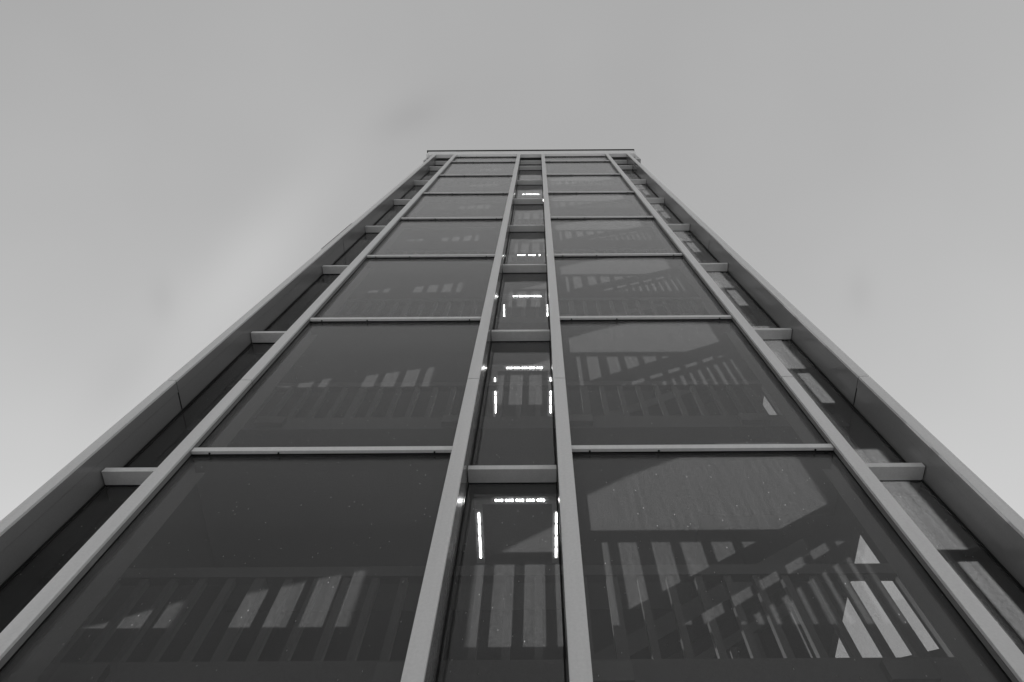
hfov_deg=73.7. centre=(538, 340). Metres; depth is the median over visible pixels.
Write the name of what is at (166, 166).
sky
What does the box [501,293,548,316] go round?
ceiling light
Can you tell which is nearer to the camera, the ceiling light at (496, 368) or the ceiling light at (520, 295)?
the ceiling light at (496, 368)
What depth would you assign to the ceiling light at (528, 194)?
26.65 m
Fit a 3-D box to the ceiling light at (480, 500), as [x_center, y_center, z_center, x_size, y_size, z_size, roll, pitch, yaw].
[-0.275,2.544,9.200,1.140,0.068,1.090,0,-68,0]
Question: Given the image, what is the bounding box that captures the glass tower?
[0,149,1023,681]
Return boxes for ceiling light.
[474,494,559,562]
[491,364,553,416]
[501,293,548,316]
[508,255,544,260]
[515,192,542,195]
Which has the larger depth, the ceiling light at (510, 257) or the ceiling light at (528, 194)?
the ceiling light at (528, 194)
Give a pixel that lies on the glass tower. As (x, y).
(292, 475)
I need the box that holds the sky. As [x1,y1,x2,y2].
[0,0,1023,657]

